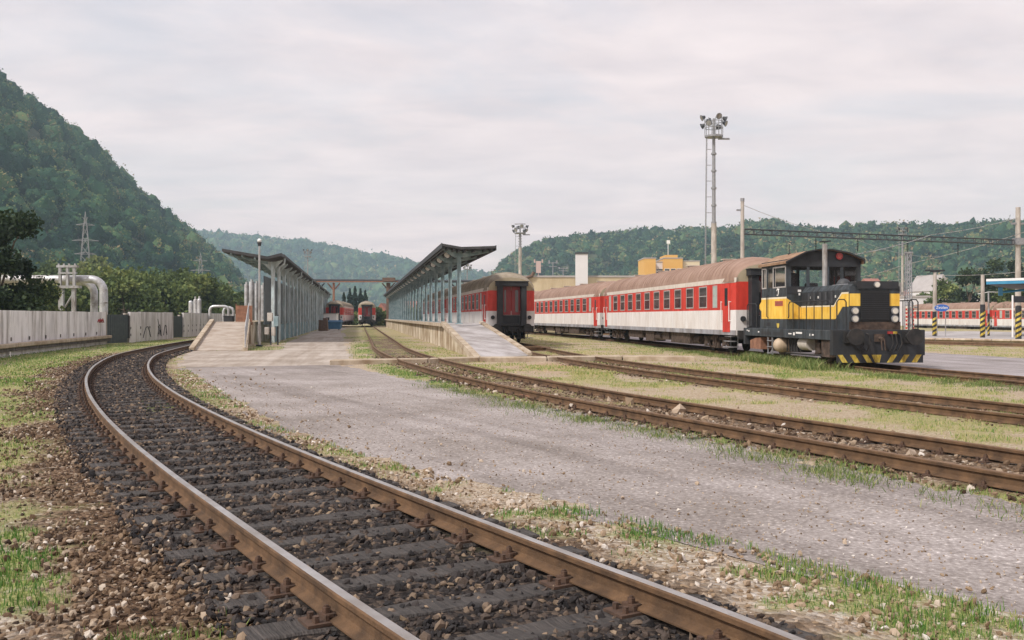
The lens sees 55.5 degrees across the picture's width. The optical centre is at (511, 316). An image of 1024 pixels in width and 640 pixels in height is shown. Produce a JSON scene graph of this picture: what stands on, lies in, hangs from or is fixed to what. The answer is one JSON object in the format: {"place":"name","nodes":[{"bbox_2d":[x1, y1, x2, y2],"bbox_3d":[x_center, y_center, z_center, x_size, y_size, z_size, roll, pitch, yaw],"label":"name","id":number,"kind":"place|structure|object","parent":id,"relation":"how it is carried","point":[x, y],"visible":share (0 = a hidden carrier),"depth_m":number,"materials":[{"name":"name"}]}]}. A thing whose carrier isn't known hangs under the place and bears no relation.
{"place":"outdoors","nodes":[
{"label":"outdoors","id":0,"kind":"place"},
{"bbox_2d":[24,127,143,246],"bbox_3d":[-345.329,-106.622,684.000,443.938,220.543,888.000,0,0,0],"label":"hill","id":1,"kind":"structure","parent":0,"point":[33,132],"depth_m":544.21,"materials":[{"name":"plant"}]},
{"bbox_2d":[0,68,249,293],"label":"hill forest","id":2,"kind":"object","parent":1,"relation":"on","point":[43,178],"visible":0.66,"depth_m":480.00,"materials":[{"name":"green plant"}]},
{"bbox_2d":[169,327,352,367],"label":"concrete road","id":3,"kind":"structure","parent":0,"point":[317,347],"depth_m":41.91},
{"bbox_2d":[318,318,328,330],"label":"scrap crates","id":4,"kind":"object","parent":3,"relation":"on","point":[323,325],"visible":1,"depth_m":115.72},
{"bbox_2d":[328,320,342,329],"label":"dumpster","id":5,"kind":"object","parent":3,"relation":"on","point":[334,324],"visible":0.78,"depth_m":121.36,"materials":[{"name":"metal"}]},
{"bbox_2d":[222,248,403,296],"bbox_3d":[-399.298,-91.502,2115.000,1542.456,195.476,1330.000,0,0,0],"label":"hill","id":6,"kind":"structure","parent":0,"point":[248,277],"depth_m":1817.11,"materials":[{"name":"plant"}]},
{"bbox_2d":[196,228,490,307],"bbox_3d":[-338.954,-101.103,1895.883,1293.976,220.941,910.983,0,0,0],"label":"forest","id":7,"kind":"object","parent":6,"relation":"on","point":[359,264],"visible":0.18,"depth_m":1937.07,"materials":[{"name":"green plant"}]},
{"bbox_2d":[0,319,1023,639],"bbox_3d":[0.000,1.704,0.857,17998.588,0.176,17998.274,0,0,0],"label":"ground","id":8,"kind":"structure","parent":0,"point":[780,611],"depth_m":8.48,"materials":[{"name":"gravel"}]},
{"bbox_2d":[0,310,18,357],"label":"concrete wall","id":9,"kind":"structure","parent":8,"relation":"on","point":[7,347],"depth_m":40.72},
{"bbox_2d":[0,209,63,310],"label":"tree","id":10,"kind":"object","parent":8,"relation":"on","point":[21,296],"visible":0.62,"depth_m":51.92,"materials":[{"name":"green plant"}]},
{"bbox_2d":[32,284,64,310],"bbox_3d":[-28.295,-0.103,57.970,2.574,3.921,2.902,0,0,0],"label":"bush","id":11,"kind":"object","parent":8,"relation":"on","point":[54,308],"visible":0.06,"depth_m":58.63,"materials":[{"name":"green plant"}]},
{"bbox_2d":[7,283,97,311],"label":"insulated pipe","id":12,"kind":"object","parent":8,"relation":"on","point":[92,287],"visible":0.36,"depth_m":66.81,"materials":[{"name":"silver metal"}]},
{"bbox_2d":[1,275,107,314],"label":"insulated pipe","id":13,"kind":"object","parent":8,"relation":"on","point":[100,283],"visible":0.62,"depth_m":65.86,"materials":[{"name":"silver metal"}]},
{"bbox_2d":[32,257,79,308],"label":"tree","id":14,"kind":"object","parent":8,"relation":"on","point":[48,268],"visible":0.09,"depth_m":186.19,"materials":[{"name":"green plant"}]},
{"bbox_2d":[10,310,111,356],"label":"concrete wall","id":15,"kind":"structure","parent":8,"relation":"on","point":[31,332],"depth_m":48.10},
{"bbox_2d":[106,313,129,343],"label":"metal gate","id":16,"kind":"structure","parent":15,"relation":"attached to","point":[118,328],"depth_m":61.03,"materials":[{"name":"metal"}]},
{"bbox_2d":[28,285,98,311],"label":"tree","id":17,"kind":"object","parent":8,"relation":"on","point":[79,305],"visible":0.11,"depth_m":99.39,"materials":[{"name":"green plant"}]},
{"bbox_2d":[56,264,81,310],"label":"pipe support","id":18,"kind":"object","parent":8,"relation":"on","point":[73,287],"visible":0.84,"depth_m":65.30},
{"bbox_2d":[48,285,116,314],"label":"tree","id":19,"kind":"object","parent":8,"relation":"on","point":[84,290],"visible":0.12,"depth_m":103.42,"materials":[{"name":"green plant"}]},
{"bbox_2d":[72,212,96,261],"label":"power pylon","id":20,"kind":"object","parent":8,"relation":"on","point":[82,244],"visible":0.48,"depth_m":249.77,"materials":[{"name":"grey metal"}]},
{"bbox_2d":[76,253,118,274],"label":"tree","id":21,"kind":"object","parent":8,"relation":"on","point":[96,261],"visible":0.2,"depth_m":247.18,"materials":[{"name":"green plant"}]},
{"bbox_2d":[76,263,150,304],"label":"tree","id":22,"kind":"object","parent":8,"relation":"on","point":[104,275],"visible":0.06,"depth_m":119.32,"materials":[{"name":"green plant"}]},
{"bbox_2d":[0,353,252,639],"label":"shoulder ballast","id":23,"kind":"structure","parent":8,"relation":"on","point":[107,558],"depth_m":6.79,"materials":[{"name":"gravel"}]},
{"bbox_2d":[105,271,168,314],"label":"tree","id":24,"kind":"object","parent":8,"relation":"on","point":[148,299],"visible":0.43,"depth_m":109.31,"materials":[{"name":"green plant"}]},
{"bbox_2d":[111,264,176,311],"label":"tree","id":25,"kind":"object","parent":8,"relation":"on","point":[130,270],"visible":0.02,"depth_m":124.57,"materials":[{"name":"green plant"}]},
{"bbox_2d":[128,312,172,342],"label":"concrete wall","id":26,"kind":"structure","parent":8,"relation":"on","point":[147,326],"depth_m":68.17,"materials":[{"name":"concrete"}]},
{"bbox_2d":[173,315,182,337],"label":"metal gate","id":27,"kind":"structure","parent":26,"relation":"attached to","point":[178,326],"depth_m":77.45,"materials":[{"name":"metal"}]},
{"bbox_2d":[113,271,203,315],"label":"tree","id":28,"kind":"object","parent":8,"relation":"on","point":[172,296],"visible":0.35,"depth_m":120.20,"materials":[{"name":"green plant"}]},
{"bbox_2d":[147,267,224,304],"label":"tree","id":29,"kind":"object","parent":8,"relation":"on","point":[183,271],"visible":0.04,"depth_m":136.45,"materials":[{"name":"green plant"}]},
{"bbox_2d":[164,271,229,313],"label":"tree","id":30,"kind":"object","parent":8,"relation":"on","point":[204,286],"visible":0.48,"depth_m":129.52,"materials":[{"name":"green plant"}]},
{"bbox_2d":[182,313,235,336],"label":"concrete wall","id":31,"kind":"structure","parent":8,"relation":"on","point":[191,324],"depth_m":85.18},
{"bbox_2d":[208,305,229,320],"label":"pipe loop","id":32,"kind":"object","parent":8,"relation":"on","point":[218,306],"visible":0.8,"depth_m":91.89,"materials":[{"name":"silver metal"}]},
{"bbox_2d":[216,278,235,313],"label":"tree","id":33,"kind":"object","parent":8,"relation":"on","point":[222,288],"visible":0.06,"depth_m":151.15,"materials":[{"name":"green plant"}]},
{"bbox_2d":[226,286,243,312],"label":"tree","id":34,"kind":"object","parent":8,"relation":"on","point":[237,300],"visible":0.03,"depth_m":158.37,"materials":[{"name":"green plant"}]},
{"bbox_2d":[189,319,294,350],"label":"platform","id":35,"kind":"structure","parent":8,"relation":"on","point":[220,336],"depth_m":53.43,"materials":[{"name":"concrete"}]},
{"bbox_2d":[236,304,251,324],"bbox_3d":[-16.563,-0.160,60.130,1.026,1.300,0.060,0,0,0],"label":"rusty panel","id":36,"kind":"object","parent":35,"relation":"on","point":[241,313],"visible":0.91,"depth_m":60.10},
{"bbox_2d":[244,282,248,305],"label":"riser pipe","id":37,"kind":"object","parent":35,"relation":"on","point":[246,293],"visible":0.61,"depth_m":83.84,"materials":[{"name":"silver metal"}]},
{"bbox_2d":[249,279,254,320],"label":"riser pipe","id":38,"kind":"object","parent":35,"relation":"on","point":[252,293],"visible":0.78,"depth_m":84.80,"materials":[{"name":"silver metal"}]},
{"bbox_2d":[255,281,257,319],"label":"riser pipe","id":39,"kind":"object","parent":35,"relation":"on","point":[256,300],"visible":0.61,"depth_m":85.82,"materials":[{"name":"silver metal"}]},
{"bbox_2d":[261,283,263,319],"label":"riser pipe","id":40,"kind":"object","parent":35,"relation":"on","point":[262,302],"visible":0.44,"depth_m":86.76,"materials":[{"name":"silver metal"}]},
{"bbox_2d":[256,239,262,346],"bbox_3d":[-14.151,-1.359,54.500,0.320,6.079,0.320,0,0,0],"label":"lamp post","id":41,"kind":"object","parent":8,"relation":"on","point":[259,242],"visible":0.99,"depth_m":54.44,"materials":[{"name":"metal"}]},
{"bbox_2d":[265,309,278,344],"bbox_3d":[-14.200,0.600,57.545,0.800,2.100,0.330,0,0,0],"label":"cable cabinet","id":42,"kind":"object","parent":8,"relation":"on","point":[271,330],"visible":1,"depth_m":57.38,"materials":[{"name":"metal"}]},
{"bbox_2d":[222,249,331,342],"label":"platform shelter","id":43,"kind":"object","parent":8,"relation":"on","point":[302,304],"visible":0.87,"depth_m":76.46,"materials":[{"name":"metal"}]},
{"bbox_2d":[325,300,353,324],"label":"passenger coach","id":44,"kind":"object","parent":8,"relation":"on","point":[344,310],"visible":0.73,"depth_m":152.63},
{"bbox_2d":[352,286,358,311],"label":"spruce tree","id":45,"kind":"object","parent":8,"relation":"on","point":[355,298],"visible":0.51,"depth_m":240.57,"materials":[{"name":"green plant"}]},
{"bbox_2d":[358,301,375,325],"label":"passenger coach","id":46,"kind":"object","parent":8,"relation":"on","point":[366,312],"visible":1,"depth_m":157.95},
{"bbox_2d":[369,307,385,325],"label":"bush","id":47,"kind":"object","parent":8,"relation":"on","point":[380,318],"visible":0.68,"depth_m":183.75,"materials":[{"name":"green plant"}]},
{"bbox_2d":[314,278,472,318],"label":"pipe gantry","id":48,"kind":"object","parent":8,"relation":"on","point":[387,287],"visible":0.41,"depth_m":172.95,"materials":[{"name":"metal"}]},
{"bbox_2d":[53,349,822,639],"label":"track ballast","id":49,"kind":"structure","parent":8,"relation":"on","point":[444,627],"depth_m":7.26,"materials":[{"name":"gravel"}]},
{"bbox_2d":[60,339,816,639],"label":"railway track","id":50,"kind":"structure","parent":8,"relation":"on","point":[334,605],"depth_m":6.58,"materials":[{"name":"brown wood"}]},
{"bbox_2d":[383,243,531,356],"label":"platform","id":51,"kind":"structure","parent":8,"relation":"on","point":[441,260],"depth_m":54.85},
{"bbox_2d":[0,335,1023,381],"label":"distant grass","id":52,"kind":"structure","parent":8,"relation":"on","point":[26,369],"depth_m":38.12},
{"bbox_2d":[330,355,694,364],"bbox_3d":[0.120,1.587,35.875,13.459,0.226,2.246,0,0,-11],"label":"track crossing","id":53,"kind":"object","parent":8,"relation":"on","point":[512,359],"visible":0.62,"depth_m":35.81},
{"bbox_2d":[511,223,529,274],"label":"floodlight mast","id":54,"kind":"object","parent":8,"relation":"on","point":[520,227],"visible":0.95,"depth_m":249.64,"materials":[{"name":"metal"}]},
{"bbox_2d":[525,271,634,290],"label":"factory building","id":55,"kind":"structure","parent":8,"relation":"on","point":[540,283],"depth_m":190.00,"materials":[{"name":"white paint"}]},
{"bbox_2d":[575,252,588,285],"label":"white tower","id":56,"kind":"structure","parent":8,"relation":"on","point":[581,267],"depth_m":188.20,"materials":[{"name":"paint"}]},
{"bbox_2d":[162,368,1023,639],"bbox_3d":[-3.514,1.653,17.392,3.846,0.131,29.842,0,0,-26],"label":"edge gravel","id":57,"kind":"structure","parent":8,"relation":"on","point":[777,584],"depth_m":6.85,"materials":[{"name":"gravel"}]},
{"bbox_2d":[638,258,655,274],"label":"apartment block","id":58,"kind":"structure","parent":8,"relation":"on","point":[646,266],"depth_m":334.00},
{"bbox_2d":[656,240,682,270],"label":"industrial building","id":59,"kind":"structure","parent":8,"relation":"on","point":[672,262],"depth_m":340.00,"materials":[{"name":"yellow paint"}]},
{"bbox_2d":[683,260,699,267],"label":"apartment block","id":60,"kind":"structure","parent":8,"relation":"on","point":[690,262],"depth_m":342.00,"materials":[{"name":"white paint"}]},
{"bbox_2d":[364,326,1023,493],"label":"railway track","id":61,"kind":"structure","parent":8,"relation":"on","point":[983,478],"depth_m":13.18,"materials":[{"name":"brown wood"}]},
{"bbox_2d":[372,355,1023,504],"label":"track gravel","id":62,"kind":"structure","parent":8,"relation":"on","point":[1017,470],"depth_m":13.56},
{"bbox_2d":[700,113,729,264],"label":"floodlight mast","id":63,"kind":"object","parent":8,"relation":"on","point":[713,137],"visible":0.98,"depth_m":135.78,"materials":[{"name":"metal"}]},
{"bbox_2d":[412,381,1023,532],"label":"trackside weeds","id":64,"kind":"object","parent":8,"relation":"on","point":[663,433],"visible":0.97,"depth_m":11.61,"materials":[{"name":"green plant"}]},
{"bbox_2d":[458,370,992,469],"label":"loose stones","id":65,"kind":"object","parent":8,"relation":"on","point":[679,408],"visible":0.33,"depth_m":16.68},
{"bbox_2d":[736,198,744,257],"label":"catenary pole","id":66,"kind":"object","parent":8,"relation":"on","point":[742,200],"visible":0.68,"depth_m":91.85,"materials":[{"name":"concrete"}]},
{"bbox_2d":[518,342,1023,425],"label":"railway track","id":67,"kind":"structure","parent":8,"relation":"on","point":[1006,418],"depth_m":20.07,"materials":[{"name":"steel"},{"name":"wood"}]},
{"bbox_2d":[423,287,452,320],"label":"passenger coach","id":68,"kind":"object","parent":67,"relation":"on","point":[439,304],"visible":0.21,"depth_m":92.14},
{"bbox_2d":[444,272,534,341],"bbox_3d":[-2.135,-0.600,68.034,2.924,4.220,27.509,0,0,-9],"label":"passenger coach","id":69,"kind":"object","parent":67,"relation":"on","point":[503,302],"visible":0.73,"depth_m":55.02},
{"bbox_2d":[551,355,1019,427],"bbox_3d":[5.167,1.658,26.398,3.407,0.166,30.764,0,0,-16],"label":"track rubble","id":70,"kind":"object","parent":67,"relation":"on","point":[810,400],"visible":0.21,"depth_m":22.19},
{"bbox_2d":[525,332,1023,385],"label":"railway track","id":71,"kind":"structure","parent":8,"relation":"on","point":[975,376],"depth_m":30.30,"materials":[{"name":"steel"},{"name":"wood"}]},
{"bbox_2d":[534,281,614,338],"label":"passenger coach","id":72,"kind":"object","parent":71,"relation":"on","point":[577,309],"visible":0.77,"depth_m":75.40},
{"bbox_2d":[603,257,794,352],"bbox_3d":[9.011,-0.550,53.018,2.924,4.220,27.509,0,0,-6],"label":"passenger coach","id":73,"kind":"object","parent":71,"relation":"on","point":[706,304],"visible":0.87,"depth_m":45.95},
{"bbox_2d":[644,292,649,309],"bbox_3d":[7.492,-0.880,53.906,0.014,0.970,1.160,0,0,-6],"label":"window","id":74,"kind":"structure","parent":73,"relation":"in","point":[646,295],"depth_m":53.82,"materials":[{"name":"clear glass"}]},
{"bbox_2d":[664,290,669,308],"bbox_3d":[7.941,-0.880,49.891,0.014,0.970,1.160,0,0,-6],"label":"window","id":75,"kind":"structure","parent":73,"relation":"in","point":[666,293],"depth_m":49.75,"materials":[{"name":"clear glass"}]},
{"bbox_2d":[674,289,680,308],"bbox_3d":[8.166,-0.880,47.884,0.014,0.970,1.160,0,0,-6],"label":"window","id":76,"kind":"structure","parent":73,"relation":"in","point":[677,292],"depth_m":47.93,"materials":[{"name":"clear glass"}]},
{"bbox_2d":[686,288,693,308],"bbox_3d":[8.357,-0.880,45.862,0.015,0.970,1.160,0,0,-6],"label":"window","id":77,"kind":"structure","parent":73,"relation":"in","point":[690,292],"depth_m":45.76,"materials":[{"name":"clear glass"}]},
{"bbox_2d":[699,286,706,307],"bbox_3d":[8.615,-0.880,43.869,0.014,0.970,1.160,0,0,-6],"label":"window","id":78,"kind":"structure","parent":73,"relation":"in","point":[702,290],"depth_m":43.78,"materials":[{"name":"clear glass"}]},
{"bbox_2d":[721,284,730,331],"bbox_3d":[8.976,-0.370,40.788,0.132,2.000,1.032,0,0,-6],"label":"door","id":79,"kind":"structure","parent":73,"relation":"in","point":[726,287],"depth_m":40.75,"materials":[{"name":"red metal"}]},
{"bbox_2d":[744,240,924,363],"bbox_3d":[11.038,-0.565,34.729,3.110,4.250,9.640,0,0,-5],"label":"shunting locomotive","id":80,"kind":"object","parent":71,"relation":"on","point":[843,313],"visible":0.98,"depth_m":32.35,"materials":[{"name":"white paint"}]},
{"bbox_2d":[568,332,1023,346],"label":"railway track","id":81,"kind":"structure","parent":8,"relation":"on","point":[976,343],"depth_m":55.86,"materials":[{"name":"brown metal"}]},
{"bbox_2d":[655,347,1023,392],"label":"weeds","id":82,"kind":"object","parent":8,"relation":"on","point":[799,362],"visible":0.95,"depth_m":30.55,"materials":[{"name":"green plant"}]},
{"bbox_2d":[896,227,908,295],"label":"floodlight mast","id":83,"kind":"object","parent":8,"relation":"on","point":[902,255],"visible":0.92,"depth_m":209.81,"materials":[{"name":"metal"}]},
{"bbox_2d":[899,252,916,329],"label":"signal post","id":84,"kind":"object","parent":8,"relation":"on","point":[905,292],"visible":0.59,"depth_m":67.82,"materials":[{"name":"grey metal"}]},
{"bbox_2d":[900,296,931,325],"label":"warehouse","id":85,"kind":"structure","parent":8,"relation":"on","point":[920,299],"depth_m":185.00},
{"bbox_2d":[908,274,947,295],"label":"white house","id":86,"kind":"structure","parent":8,"relation":"on","point":[923,283],"depth_m":325.79,"materials":[{"name":"paint"}]},
{"bbox_2d":[923,278,962,303],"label":"tree","id":87,"kind":"object","parent":8,"relation":"on","point":[943,287],"visible":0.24,"depth_m":163.98,"materials":[{"name":"green plant"}]},
{"bbox_2d":[910,301,997,329],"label":"passenger coach","id":88,"kind":"object","parent":8,"relation":"on","point":[962,315],"visible":0.59,"depth_m":136.63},
{"bbox_2d":[945,267,995,302],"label":"tree","id":89,"kind":"object","parent":8,"relation":"on","point":[974,277],"visible":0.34,"depth_m":149.53,"materials":[{"name":"green plant"}]},
{"bbox_2d":[925,331,1023,342],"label":"station platform","id":90,"kind":"structure","parent":8,"relation":"on","point":[974,336],"depth_m":66.48,"materials":[{"name":"concrete"}]},
{"bbox_2d":[925,270,944,335],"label":"striped pole","id":91,"kind":"object","parent":90,"relation":"on","point":[934,322],"visible":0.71,"depth_m":70.89,"materials":[{"name":"concrete"}]},
{"bbox_2d":[934,304,948,336],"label":"station sign","id":92,"kind":"object","parent":90,"relation":"on","point":[942,307],"visible":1,"depth_m":68.97,"materials":[{"name":"metal"}]},
{"bbox_2d":[980,275,984,337],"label":"striped pole","id":93,"kind":"object","parent":90,"relation":"on","point":[982,315],"visible":1,"depth_m":65.89,"materials":[{"name":"concrete"}]},
{"bbox_2d":[979,292,997,335],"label":"striped pole","id":94,"kind":"object","parent":90,"relation":"on","point":[988,324],"visible":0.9,"depth_m":71.95,"materials":[{"name":"metal"}]},
{"bbox_2d":[986,278,1023,295],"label":"station canopy","id":95,"kind":"object","parent":90,"relation":"on","point":[1017,284],"visible":1,"depth_m":69.85,"materials":[{"name":"metal"}]},
{"bbox_2d":[1012,295,1023,336],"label":"display board","id":96,"kind":"object","parent":90,"relation":"on","point":[1017,299],"visible":1,"depth_m":66.95,"materials":[{"name":"white paint"}]},
{"bbox_2d":[1015,305,1021,338],"bbox_3d":[32.278,0.333,62.000,0.372,2.134,0.364,0,0,0],"label":"striped pole","id":97,"kind":"object","parent":90,"relation":"on","point":[1018,321],"visible":0.97,"depth_m":61.87,"materials":[{"name":"metal"}]},
{"bbox_2d":[985,286,1007,329],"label":"tree","id":98,"kind":"object","parent":8,"relation":"on","point":[989,291],"visible":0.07,"depth_m":131.16,"materials":[{"name":"green plant"}]},
{"bbox_2d":[986,258,1023,289],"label":"tree","id":99,"kind":"object","parent":8,"relation":"on","point":[994,265],"visible":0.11,"depth_m":175.41,"materials":[{"name":"green plant"}]},
{"bbox_2d":[990,288,1023,329],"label":"tree","id":100,"kind":"object","parent":8,"relation":"on","point":[1006,296],"visible":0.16,"depth_m":125.16,"materials":[{"name":"green plant"}]},
{"bbox_2d":[992,301,1023,330],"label":"passenger coach","id":101,"kind":"object","parent":8,"relation":"on","point":[1001,316],"visible":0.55,"depth_m":122.69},
{"bbox_2d":[1011,207,1023,305],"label":"catenary pole","id":102,"kind":"object","parent":8,"relation":"on","point":[1019,240],"visible":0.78,"depth_m":101.79,"materials":[{"name":"concrete"}]},
{"bbox_2d":[744,228,1014,254],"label":"portal beam","id":103,"kind":"structure","parent":102,"relation":"attached to","point":[861,234],"depth_m":96.43,"materials":[{"name":"metal"}]},
{"bbox_2d":[855,218,1015,254],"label":"overhead wire","id":104,"kind":"object","parent":102,"relation":"attached to","point":[932,234],"visible":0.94,"depth_m":91.99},
{"bbox_2d":[861,232,1023,276],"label":"overhead wire","id":105,"kind":"object","parent":102,"relation":"attached to","point":[941,256],"visible":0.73,"depth_m":112.61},
{"bbox_2d":[0,368,1023,639],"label":"grass","id":106,"kind":"structure","parent":0,"point":[1010,624],"depth_m":6.84,"materials":[{"name":"plant"}]},
{"bbox_2d":[0,0,1023,271],"label":"sky","id":107,"kind":"structure","parent":0,"point":[406,128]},
{"bbox_2d":[178,365,1023,629],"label":"gravel path","id":108,"kind":"structure","parent":0,"point":[323,381],"depth_m":9.89,"materials":[{"name":"gravel"}]},
{"bbox_2d":[226,385,1023,614],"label":"path chippings","id":109,"kind":"object","parent":108,"relation":"on","point":[929,554],"visible":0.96,"depth_m":9.26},
{"bbox_2d":[515,239,1014,275],"bbox_3d":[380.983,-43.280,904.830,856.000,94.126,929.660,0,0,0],"label":"hill","id":110,"kind":"structure","parent":0,"point":[591,255],"depth_m":885.01,"materials":[{"name":"plant"}]},
{"bbox_2d":[491,214,1023,297],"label":"ridge forest","id":111,"kind":"object","parent":110,"relation":"on","point":[620,247],"visible":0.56,"depth_m":807.00,"materials":[{"name":"green plant"}]},
{"bbox_2d":[585,335,1023,375],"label":"yard pavement","id":112,"kind":"structure","parent":0,"point":[986,364],"depth_m":35.50,"materials":[{"name":"concrete"}]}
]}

